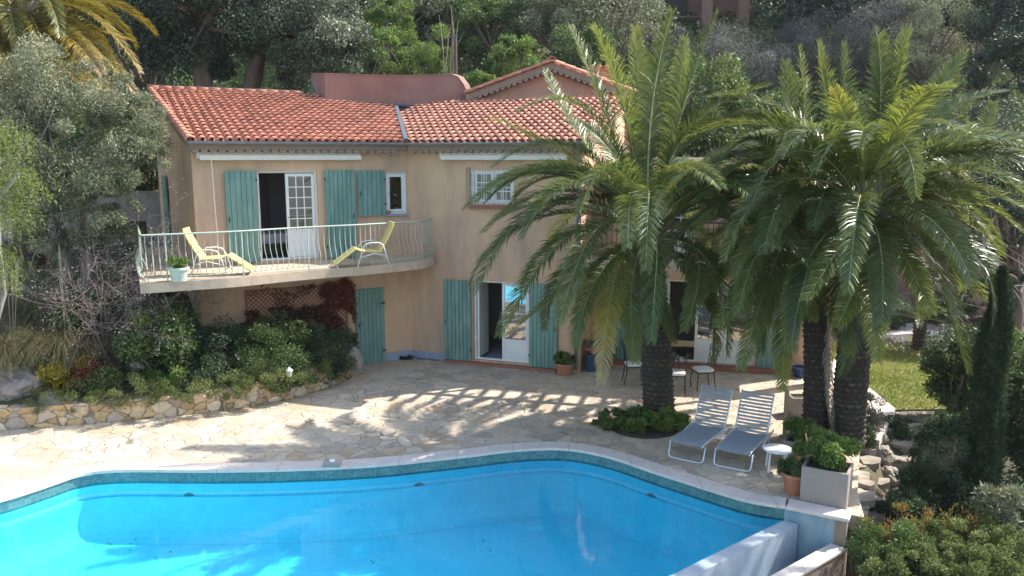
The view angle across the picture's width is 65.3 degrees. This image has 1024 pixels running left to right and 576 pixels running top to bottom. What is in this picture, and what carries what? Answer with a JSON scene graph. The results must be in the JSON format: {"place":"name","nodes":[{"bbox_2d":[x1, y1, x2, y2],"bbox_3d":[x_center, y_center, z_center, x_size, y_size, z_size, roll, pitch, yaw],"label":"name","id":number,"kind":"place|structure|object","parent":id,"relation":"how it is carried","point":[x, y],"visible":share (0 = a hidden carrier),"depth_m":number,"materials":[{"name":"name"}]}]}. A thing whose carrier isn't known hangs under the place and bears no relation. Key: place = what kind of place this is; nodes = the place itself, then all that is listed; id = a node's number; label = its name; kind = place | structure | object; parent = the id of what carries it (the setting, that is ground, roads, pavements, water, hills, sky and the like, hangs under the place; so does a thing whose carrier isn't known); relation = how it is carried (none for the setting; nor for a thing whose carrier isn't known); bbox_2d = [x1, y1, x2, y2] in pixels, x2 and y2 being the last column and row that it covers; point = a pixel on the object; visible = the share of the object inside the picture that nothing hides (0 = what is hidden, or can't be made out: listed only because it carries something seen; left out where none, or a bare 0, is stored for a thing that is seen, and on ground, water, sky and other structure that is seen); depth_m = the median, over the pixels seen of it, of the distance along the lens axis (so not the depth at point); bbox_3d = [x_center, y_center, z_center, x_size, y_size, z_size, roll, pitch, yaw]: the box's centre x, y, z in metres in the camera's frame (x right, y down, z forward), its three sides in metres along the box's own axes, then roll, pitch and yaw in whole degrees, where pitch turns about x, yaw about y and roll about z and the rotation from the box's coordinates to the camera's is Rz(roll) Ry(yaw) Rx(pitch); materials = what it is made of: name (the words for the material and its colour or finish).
{"place":"outdoors","nodes":[
{"label":"outdoors","id":0,"kind":"place"},
{"bbox_2d":[0,346,869,529],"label":"patio","id":1,"kind":"structure","parent":0,"point":[572,405],"depth_m":16.42,"materials":[{"name":"beige stone"}]},
{"bbox_2d":[0,354,350,429],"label":"flower bed wall","id":2,"kind":"structure","parent":1,"relation":"on","point":[15,416],"depth_m":16.87,"materials":[{"name":"stone"}]},
{"bbox_2d":[612,426,676,438],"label":"bed soil","id":3,"kind":"structure","parent":1,"relation":"on","point":[653,434],"depth_m":15.92,"materials":[{"name":"brown soil"}]},
{"bbox_2d":[590,405,640,431],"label":"bed plant","id":4,"kind":"object","parent":3,"relation":"on","point":[604,420],"visible":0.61,"depth_m":16.27,"materials":[{"name":"green plant"}]},
{"bbox_2d":[616,410,675,433],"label":"bed plant","id":5,"kind":"object","parent":3,"relation":"on","point":[626,422],"visible":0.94,"depth_m":15.95,"materials":[{"name":"green plant"}]},
{"bbox_2d":[463,5,837,411],"bbox_3d":[2.843,-1.279,16.111,7.747,8.246,7.347,0,9,0],"label":"date palm","id":6,"kind":"object","parent":3,"relation":"on","point":[637,195],"visible":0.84,"depth_m":15.22,"materials":[{"name":"green plant"}]},
{"bbox_2d":[647,408,691,432],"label":"bed plant","id":7,"kind":"object","parent":3,"relation":"on","point":[681,421],"visible":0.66,"depth_m":16.10,"materials":[{"name":"green plant"}]},
{"bbox_2d":[668,384,732,463],"bbox_3d":[3.604,2.543,15.155,0.718,1.004,1.678,6,11,33],"label":"sun lounger","id":8,"kind":"object","parent":1,"relation":"on","point":[702,435],"visible":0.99,"depth_m":15.47,"materials":[{"name":"white plastic"}]},
{"bbox_2d":[713,389,774,471],"bbox_3d":[4.320,2.604,14.786,0.718,1.004,1.678,6,11,31],"label":"sun lounger","id":9,"kind":"object","parent":1,"relation":"on","point":[742,441],"visible":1,"depth_m":15.11,"materials":[{"name":"white plastic"}]},
{"bbox_2d":[776,454,810,495],"bbox_3d":[4.686,3.053,13.122,0.680,0.656,0.526,0,9,0],"label":"planted pot","id":10,"kind":"object","parent":1,"relation":"on","point":[790,469],"visible":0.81,"depth_m":13.04,"materials":[{"name":"ceramic"}]},
{"bbox_2d":[782,427,830,456],"bbox_3d":[5.517,2.849,14.714,0.945,0.551,0.924,5,11,30],"label":"square planter","id":11,"kind":"object","parent":1,"relation":"on","point":[792,440],"visible":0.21,"depth_m":14.73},
{"bbox_2d":[782,415,822,441],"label":"bed plant","id":12,"kind":"object","parent":11,"relation":"in","point":[807,426],"visible":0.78,"depth_m":14.78,"materials":[{"name":"green plant"}]},
{"bbox_2d":[791,429,863,509],"bbox_3d":[5.082,2.869,12.832,1.088,1.121,0.860,0,9,0],"label":"square planter","id":13,"kind":"object","parent":1,"relation":"on","point":[827,475],"visible":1,"depth_m":12.66,"materials":[{"name":"concrete"}]},
{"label":"palm bed soil","id":14,"kind":"structure","parent":1,"relation":"on","visible":0},
{"bbox_2d":[652,43,1023,428],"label":"date palm","id":15,"kind":"object","parent":14,"relation":"on","point":[814,330],"visible":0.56,"depth_m":14.32,"materials":[{"name":"green plant"}]},
{"bbox_2d":[660,23,1023,448],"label":"date palm","id":16,"kind":"object","parent":14,"relation":"on","point":[846,147],"visible":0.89,"depth_m":13.76,"materials":[{"name":"green plant"}]},
{"bbox_2d":[0,0,1023,575],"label":"ground","id":17,"kind":"structure","parent":0,"point":[876,474],"depth_m":22.51,"materials":[{"name":"brown soil"}]},
{"bbox_2d":[0,360,46,400],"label":"boulder","id":18,"kind":"object","parent":17,"relation":"on","point":[10,389],"visible":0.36,"depth_m":16.64,"materials":[{"name":"grey stone"}]},
{"bbox_2d":[0,116,65,316],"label":"pepper tree","id":19,"kind":"object","parent":17,"relation":"on","point":[3,192],"visible":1,"depth_m":15.69,"materials":[{"name":"green plant"}]},
{"bbox_2d":[0,257,80,381],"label":"ornamental grass","id":20,"kind":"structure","parent":17,"relation":"on","point":[6,358],"depth_m":16.92,"materials":[{"name":"green plant"}]},
{"bbox_2d":[0,245,91,340],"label":"ornamental grass","id":21,"kind":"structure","parent":17,"relation":"on","point":[38,315],"depth_m":18.01,"materials":[{"name":"green plant"}]},
{"bbox_2d":[34,341,95,392],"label":"bank shrub","id":22,"kind":"object","parent":17,"relation":"on","point":[46,371],"visible":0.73,"depth_m":16.82,"materials":[{"name":"yellow plant"}]},
{"bbox_2d":[0,246,130,374],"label":"ornamental grass","id":23,"kind":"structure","parent":17,"relation":"on","point":[87,336],"depth_m":17.02,"materials":[{"name":"green plant"}]},
{"bbox_2d":[22,377,108,414],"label":"ground cover","id":24,"kind":"object","parent":17,"relation":"on","point":[85,399],"visible":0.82,"depth_m":16.34,"materials":[{"name":"green plant"}]},
{"bbox_2d":[0,0,158,268],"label":"date palm","id":25,"kind":"object","parent":17,"relation":"on","point":[15,22],"visible":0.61,"depth_m":19.93,"materials":[{"name":"green plant"}]},
{"bbox_2d":[0,190,162,244],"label":"terrace wall","id":26,"kind":"structure","parent":17,"relation":"on","point":[150,200],"depth_m":25.15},
{"bbox_2d":[43,284,124,336],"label":"bank shrub","id":27,"kind":"object","parent":17,"relation":"on","point":[83,310],"visible":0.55,"depth_m":18.04,"materials":[{"name":"green plant"}]},
{"bbox_2d":[0,30,176,310],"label":"olive tree","id":28,"kind":"object","parent":17,"relation":"on","point":[108,178],"visible":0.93,"depth_m":17.70,"materials":[{"name":"green plant"}]},
{"bbox_2d":[68,346,120,395],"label":"bank shrub","id":29,"kind":"object","parent":17,"relation":"on","point":[90,369],"visible":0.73,"depth_m":16.86,"materials":[{"name":"red plant"}]},
{"bbox_2d":[79,361,155,396],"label":"bank shrub","id":30,"kind":"object","parent":17,"relation":"on","point":[106,372],"visible":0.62,"depth_m":16.91,"materials":[{"name":"green plant"}]},
{"bbox_2d":[2,178,235,402],"bbox_3d":[-8.587,0.461,17.488,4.399,5.651,4.679,0,9,0],"label":"bare bush","id":31,"kind":"object","parent":17,"relation":"on","point":[126,318],"visible":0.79,"depth_m":17.28,"materials":[{"name":"grey plant"}]},
{"bbox_2d":[92,371,167,415],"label":"ground cover","id":32,"kind":"object","parent":17,"relation":"on","point":[140,385],"visible":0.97,"depth_m":16.64,"materials":[{"name":"green plant"}]},
{"bbox_2d":[117,108,158,191],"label":"tree","id":33,"kind":"object","parent":17,"relation":"on","point":[150,182],"visible":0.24,"depth_m":24.97,"materials":[{"name":"green plant"}]},
{"bbox_2d":[99,1,191,111],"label":"conifer","id":34,"kind":"object","parent":17,"relation":"on","point":[141,84],"visible":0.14,"depth_m":32.73,"materials":[{"name":"green plant"}]},
{"bbox_2d":[109,291,201,369],"bbox_3d":[-7.806,1.183,17.758,1.764,2.222,2.153,-2,10,-13],"label":"bank shrub","id":35,"kind":"object","parent":17,"relation":"on","point":[172,348],"visible":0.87,"depth_m":17.32,"materials":[{"name":"green plant"}]},
{"bbox_2d":[141,356,189,388],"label":"bank shrub","id":36,"kind":"object","parent":17,"relation":"on","point":[154,374],"visible":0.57,"depth_m":17.24,"materials":[{"name":"green plant"}]},
{"bbox_2d":[1,237,356,404],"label":"bank ground cover","id":37,"kind":"object","parent":17,"relation":"on","point":[120,248],"visible":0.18,"depth_m":20.92,"materials":[{"name":"green plant"}]},
{"bbox_2d":[148,374,209,417],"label":"ground cover","id":38,"kind":"object","parent":17,"relation":"on","point":[177,395],"visible":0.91,"depth_m":16.81,"materials":[{"name":"green plant"}]},
{"bbox_2d":[76,0,309,92],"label":"evergreen tree","id":39,"kind":"object","parent":17,"relation":"on","point":[175,24],"visible":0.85,"depth_m":29.38,"materials":[{"name":"green plant"}]},
{"bbox_2d":[170,349,233,390],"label":"bank shrub","id":40,"kind":"object","parent":17,"relation":"on","point":[194,372],"visible":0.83,"depth_m":17.38,"materials":[{"name":"green plant"}]},
{"bbox_2d":[178,312,262,375],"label":"bank shrub","id":41,"kind":"object","parent":17,"relation":"on","point":[209,334],"visible":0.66,"depth_m":17.92,"materials":[{"name":"green plant"}]},
{"bbox_2d":[193,369,248,408],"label":"ground cover","id":42,"kind":"object","parent":17,"relation":"on","point":[231,377],"visible":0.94,"depth_m":17.16,"materials":[{"name":"green plant"}]},
{"bbox_2d":[235,358,296,404],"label":"ground cover","id":43,"kind":"object","parent":17,"relation":"on","point":[268,375],"visible":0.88,"depth_m":17.61,"materials":[{"name":"green plant"}]},
{"bbox_2d":[225,348,307,395],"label":"bank shrub","id":44,"kind":"object","parent":17,"relation":"on","point":[272,384],"visible":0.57,"depth_m":17.87,"materials":[{"name":"green plant"}]},
{"bbox_2d":[226,309,311,378],"bbox_3d":[-5.633,1.337,18.551,1.932,1.606,2.107,-2,10,-11],"label":"bank shrub","id":45,"kind":"object","parent":17,"relation":"on","point":[265,333],"visible":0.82,"depth_m":18.24,"materials":[{"name":"green plant"}]},
{"bbox_2d":[224,0,376,94],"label":"evergreen tree","id":46,"kind":"object","parent":17,"relation":"on","point":[324,32],"visible":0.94,"depth_m":29.90,"materials":[{"name":"green plant"}]},
{"bbox_2d":[278,353,333,392],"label":"ground cover","id":47,"kind":"object","parent":17,"relation":"on","point":[323,365],"visible":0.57,"depth_m":18.55,"materials":[{"name":"green plant"}]},
{"bbox_2d":[290,322,357,384],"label":"bank shrub","id":48,"kind":"object","parent":17,"relation":"on","point":[313,345],"visible":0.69,"depth_m":19.29,"materials":[{"name":"green plant"}]},
{"bbox_2d":[319,19,389,74],"bbox_3d":[-6.345,-8.343,33.037,3.035,5.504,2.592,6,11,32],"label":"tree","id":49,"kind":"object","parent":17,"relation":"on","point":[375,60],"visible":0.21,"depth_m":32.58,"materials":[{"name":"green plant"}]},
{"bbox_2d":[359,0,416,74],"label":"tree","id":50,"kind":"object","parent":17,"relation":"on","point":[375,16],"visible":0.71,"depth_m":35.01,"materials":[{"name":"green plant"}]},
{"bbox_2d":[371,22,452,74],"bbox_3d":[-4.128,-8.733,33.924,3.495,4.913,3.085,0,9,0],"label":"tree","id":51,"kind":"object","parent":17,"relation":"on","point":[429,54],"visible":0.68,"depth_m":33.48,"materials":[{"name":"green plant"}]},
{"bbox_2d":[364,0,477,60],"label":"hill tree","id":52,"kind":"object","parent":17,"relation":"on","point":[434,10],"visible":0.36,"depth_m":41.91,"materials":[{"name":"green plant"}]},
{"bbox_2d":[0,442,851,575],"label":"swimming pool","id":53,"kind":"structure","parent":17,"relation":"in","point":[586,510],"depth_m":13.96,"materials":[{"name":"liquid"}]},
{"bbox_2d":[135,56,839,378],"bbox_3d":[-0.967,-2.628,24.016,20.096,8.747,15.513,0,9,0],"label":"villa","id":54,"kind":"object","parent":17,"relation":"on","point":[329,170],"visible":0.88,"depth_m":20.89,"materials":[{"name":"beige paint"}]},
{"bbox_2d":[160,246,192,281],"bbox_3d":[-7.057,-0.520,16.838,0.633,0.764,0.483,-5,11,-28],"label":"planted pot","id":55,"kind":"object","parent":54,"relation":"on","point":[177,272],"visible":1,"depth_m":16.75,"materials":[{"name":"ceramic"}]},
{"bbox_2d":[182,227,255,275],"bbox_3d":[-6.526,-0.824,17.841,1.443,1.068,0.604,-1,9,-8],"label":"reclining chair","id":56,"kind":"object","parent":54,"relation":"on","point":[202,253],"visible":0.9,"depth_m":17.71,"materials":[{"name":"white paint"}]},
{"bbox_2d":[258,174,270,228],"bbox_3d":[-7.212,-2.131,22.280,0.900,2.070,0.090,-5,10,-27],"label":"inner door","id":57,"kind":"structure","parent":54,"relation":"in","point":[263,178],"depth_m":22.35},
{"bbox_2d":[261,229,287,255],"bbox_3d":[-6.377,-1.273,21.652,1.440,0.560,1.640,-5,10,-27],"label":"bed","id":58,"kind":"object","parent":54,"relation":"on","point":[274,236],"visible":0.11,"depth_m":20.87,"materials":[{"name":"fabric"}]},
{"bbox_2d":[244,285,347,333],"bbox_3d":[-5.451,0.736,20.385,2.560,1.565,0.039,-5,10,-27],"label":"trellis","id":59,"kind":"object","parent":54,"relation":"attached to","point":[270,289],"visible":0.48,"depth_m":20.15,"materials":[{"name":"wood"}]},
{"bbox_2d":[285,173,316,256],"bbox_3d":[-5.322,-1.835,20.166,0.710,2.090,0.109,-5,10,-27],"label":"glazed door","id":60,"kind":"structure","parent":54,"relation":"in","point":[312,235],"depth_m":20.21,"materials":[{"name":"white paint"}]},
{"bbox_2d":[243,277,359,347],"bbox_3d":[-5.307,0.929,20.270,2.904,2.288,0.586,-4,10,-25],"label":"climbing vine","id":61,"kind":"object","parent":54,"relation":"attached to","point":[344,284],"visible":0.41,"depth_m":20.50,"materials":[{"name":"red plant"}]},
{"bbox_2d":[332,221,393,267],"bbox_3d":[-3.578,-1.049,19.210,1.443,1.068,0.604,-3,10,-20],"label":"reclining chair","id":62,"kind":"object","parent":54,"relation":"on","point":[380,246],"visible":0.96,"depth_m":19.14,"materials":[{"name":"white paint"}]},
{"bbox_2d":[354,287,385,363],"bbox_3d":[-3.762,1.027,21.282,0.810,2.060,0.083,-5,10,-27],"label":"board door","id":63,"kind":"structure","parent":54,"relation":"in","point":[370,320],"depth_m":21.28,"materials":[{"name":"teal wood"}]},
{"bbox_2d":[502,283,528,361],"bbox_3d":[0.080,0.909,20.950,0.720,2.040,0.109,3,10,19],"label":"glazed door","id":64,"kind":"structure","parent":54,"relation":"in","point":[512,349],"depth_m":21.04,"materials":[{"name":"white paint"}]},
{"bbox_2d":[694,285,725,361],"bbox_3d":[5.173,0.897,20.900,0.740,2.080,0.109,2,10,14],"label":"glazed door","id":65,"kind":"structure","parent":54,"relation":"in","point":[701,347],"depth_m":21.04,"materials":[{"name":"white paint"}]},
{"bbox_2d":[449,0,537,78],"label":"tree","id":66,"kind":"object","parent":17,"relation":"on","point":[474,13],"visible":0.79,"depth_m":39.86,"materials":[{"name":"green plant"}]},
{"bbox_2d":[1,0,1023,244],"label":"undergrowth","id":67,"kind":"object","parent":17,"relation":"on","point":[233,82],"visible":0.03,"depth_m":39.45,"materials":[{"name":"green plant"}]},
{"bbox_2d":[484,33,541,76],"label":"tree","id":68,"kind":"object","parent":17,"relation":"on","point":[516,50],"visible":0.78,"depth_m":32.54,"materials":[{"name":"green plant"}]},
{"bbox_2d":[513,0,597,57],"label":"tree","id":69,"kind":"object","parent":17,"relation":"on","point":[560,17],"visible":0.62,"depth_m":39.50,"materials":[{"name":"green plant"}]},
{"bbox_2d":[549,22,625,69],"bbox_3d":[3.340,-9.548,36.073,3.558,4.535,3.243,0,9,0],"label":"tree","id":70,"kind":"object","parent":17,"relation":"on","point":[587,34],"visible":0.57,"depth_m":35.06,"materials":[{"name":"green plant"}]},
{"bbox_2d":[527,0,679,64],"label":"hill tree","id":71,"kind":"object","parent":17,"relation":"on","point":[618,27],"visible":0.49,"depth_m":40.34,"materials":[{"name":"green plant"}]},
{"bbox_2d":[615,22,694,69],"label":"tree","id":72,"kind":"object","parent":17,"relation":"on","point":[681,31],"visible":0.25,"depth_m":41.77,"materials":[{"name":"green plant"}]},
{"bbox_2d":[618,0,749,41],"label":"hill house","id":73,"kind":"structure","parent":17,"relation":"on","point":[706,11],"depth_m":50.24,"materials":[{"name":"pink paint"}]},
{"bbox_2d":[656,51,750,157],"bbox_3d":[7.599,-7.243,32.153,4.114,4.455,3.833,5,10,27],"label":"tree","id":74,"kind":"object","parent":17,"relation":"on","point":[732,80],"visible":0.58,"depth_m":31.59,"materials":[{"name":"green plant"}]},
{"bbox_2d":[702,20,797,97],"bbox_3d":[10.900,-10.273,36.571,4.178,4.270,4.320,4,10,25],"label":"bare shrub","id":75,"kind":"object","parent":17,"relation":"on","point":[767,63],"visible":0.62,"depth_m":36.13,"materials":[{"name":"grey plant"}]},
{"bbox_2d":[743,6,859,96],"bbox_3d":[13.749,-11.214,38.330,5.668,4.644,4.559,0,9,0],"label":"bare shrub","id":76,"kind":"object","parent":17,"relation":"on","point":[809,37],"visible":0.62,"depth_m":37.96,"materials":[{"name":"grey plant"}]},
{"bbox_2d":[748,0,868,48],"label":"hill tree","id":77,"kind":"object","parent":17,"relation":"on","point":[803,8],"visible":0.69,"depth_m":44.27,"materials":[{"name":"green plant"}]},
{"bbox_2d":[741,71,876,153],"bbox_3d":[11.736,-5.410,30.565,5.848,5.659,5.192,0,9,0],"label":"tree","id":78,"kind":"object","parent":17,"relation":"on","point":[819,113],"visible":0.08,"depth_m":30.49,"materials":[{"name":"green plant"}]},
{"bbox_2d":[865,392,887,429],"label":"bed plant","id":79,"kind":"object","parent":17,"relation":"on","point":[874,418],"visible":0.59,"depth_m":16.09,"materials":[{"name":"grey plant"}]},
{"bbox_2d":[809,0,946,99],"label":"bare shrub","id":80,"kind":"object","parent":17,"relation":"on","point":[897,10],"visible":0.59,"depth_m":36.70,"materials":[{"name":"grey plant"}]},
{"bbox_2d":[845,516,938,575],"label":"garden shrub","id":81,"kind":"object","parent":17,"relation":"on","point":[906,533],"visible":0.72,"depth_m":11.67,"materials":[{"name":"green plant"}]},
{"bbox_2d":[811,0,985,61],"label":"hill tree","id":82,"kind":"object","parent":17,"relation":"on","point":[946,19],"visible":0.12,"depth_m":41.00,"materials":[{"name":"green plant"}]},
{"bbox_2d":[875,488,929,555],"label":"garden bush","id":83,"kind":"object","parent":17,"relation":"on","point":[916,509],"visible":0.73,"depth_m":13.06,"materials":[{"name":"green plant"}]},
{"bbox_2d":[881,463,934,510],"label":"garden bush","id":84,"kind":"object","parent":17,"relation":"on","point":[917,480],"visible":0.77,"depth_m":13.63,"materials":[{"name":"green plant"}]},
{"bbox_2d":[857,538,974,575],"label":"garden shrub","id":85,"kind":"object","parent":17,"relation":"on","point":[876,567],"visible":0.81,"depth_m":11.18,"materials":[{"name":"green plant"}]},
{"bbox_2d":[834,245,1023,317],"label":"garden wall","id":86,"kind":"structure","parent":17,"relation":"on","point":[901,289],"depth_m":27.35,"materials":[{"name":"pink paint"}]},
{"bbox_2d":[887,514,973,575],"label":"garden shrub","id":87,"kind":"object","parent":17,"relation":"on","point":[933,525],"visible":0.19,"depth_m":12.34,"materials":[{"name":"green plant"}]},
{"bbox_2d":[882,0,983,99],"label":"bare shrub","id":88,"kind":"object","parent":17,"relation":"on","point":[921,74],"visible":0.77,"depth_m":35.34,"materials":[{"name":"grey plant"}]},
{"bbox_2d":[906,411,990,525],"bbox_3d":[7.785,3.616,14.333,1.397,2.910,1.213,5,10,26],"label":"garden bush","id":89,"kind":"object","parent":17,"relation":"on","point":[942,425],"visible":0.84,"depth_m":14.04,"materials":[{"name":"green plant"}]},
{"bbox_2d":[915,320,993,440],"bbox_3d":[9.372,2.113,16.992,1.552,2.862,1.530,-6,11,-34],"label":"garden bush","id":90,"kind":"object","parent":17,"relation":"on","point":[954,394],"visible":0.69,"depth_m":16.83,"materials":[{"name":"green plant"}]},
{"bbox_2d":[925,471,987,543],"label":"garden bush","id":91,"kind":"object","parent":17,"relation":"on","point":[945,496],"visible":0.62,"depth_m":13.63,"materials":[{"name":"green plant"}]},
{"bbox_2d":[924,0,1008,63],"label":"conifer","id":92,"kind":"object","parent":17,"relation":"on","point":[981,4],"visible":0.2,"depth_m":41.30,"materials":[{"name":"green plant"}]},
{"bbox_2d":[914,274,1023,332],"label":"hedge","id":93,"kind":"object","parent":17,"relation":"on","point":[971,311],"visible":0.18,"depth_m":25.68,"materials":[{"name":"green plant"}]},
{"bbox_2d":[918,539,1023,575],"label":"garden shrub","id":94,"kind":"object","parent":17,"relation":"on","point":[983,555],"visible":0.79,"depth_m":11.04,"materials":[{"name":"green plant"}]},
{"bbox_2d":[921,96,1023,243],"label":"conifer","id":95,"kind":"object","parent":17,"relation":"on","point":[1011,115],"visible":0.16,"depth_m":26.64,"materials":[{"name":"green plant"}]},
{"bbox_2d":[935,512,1023,575],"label":"garden shrub","id":96,"kind":"object","parent":17,"relation":"on","point":[978,531],"visible":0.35,"depth_m":11.93,"materials":[{"name":"green plant"}]},
{"bbox_2d":[953,0,1023,149],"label":"conifer","id":97,"kind":"object","parent":17,"relation":"on","point":[979,74],"visible":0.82,"depth_m":32.53,"materials":[{"name":"green plant"}]},
{"bbox_2d":[965,263,1017,529],"bbox_3d":[8.310,2.072,13.926,0.734,5.074,0.723,0,9,0],"label":"cypress","id":98,"kind":"object","parent":17,"relation":"on","point":[997,353],"visible":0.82,"depth_m":13.72,"materials":[{"name":"green plant"}]},
{"bbox_2d":[960,136,1023,330],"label":"conifer","id":99,"kind":"object","parent":17,"relation":"on","point":[1015,268],"visible":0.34,"depth_m":24.02,"materials":[{"name":"green plant"}]},
{"bbox_2d":[968,481,1023,534],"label":"garden bush","id":100,"kind":"object","parent":17,"relation":"on","point":[1005,504],"visible":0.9,"depth_m":12.15,"materials":[{"name":"green plant"}]},
{"bbox_2d":[977,520,1023,575],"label":"garden shrub","id":101,"kind":"object","parent":17,"relation":"on","point":[1006,530],"visible":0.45,"depth_m":11.55,"materials":[{"name":"green plant"}]},
{"bbox_2d":[988,350,1023,490],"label":"garden bush","id":102,"kind":"object","parent":17,"relation":"on","point":[1014,449],"visible":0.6,"depth_m":14.28,"materials":[{"name":"green plant"}]},
{"bbox_2d":[832,341,1022,416],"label":"lawn","id":103,"kind":"structure","parent":0,"point":[937,410],"depth_m":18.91,"materials":[{"name":"green plant"}]},
{"bbox_2d":[884,293,968,350],"bbox_3d":[11.642,0.970,22.899,2.394,1.608,2.374,0,9,0],"label":"palm","id":104,"kind":"object","parent":103,"relation":"on","point":[919,332],"visible":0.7,"depth_m":22.81,"materials":[{"name":"green plant"}]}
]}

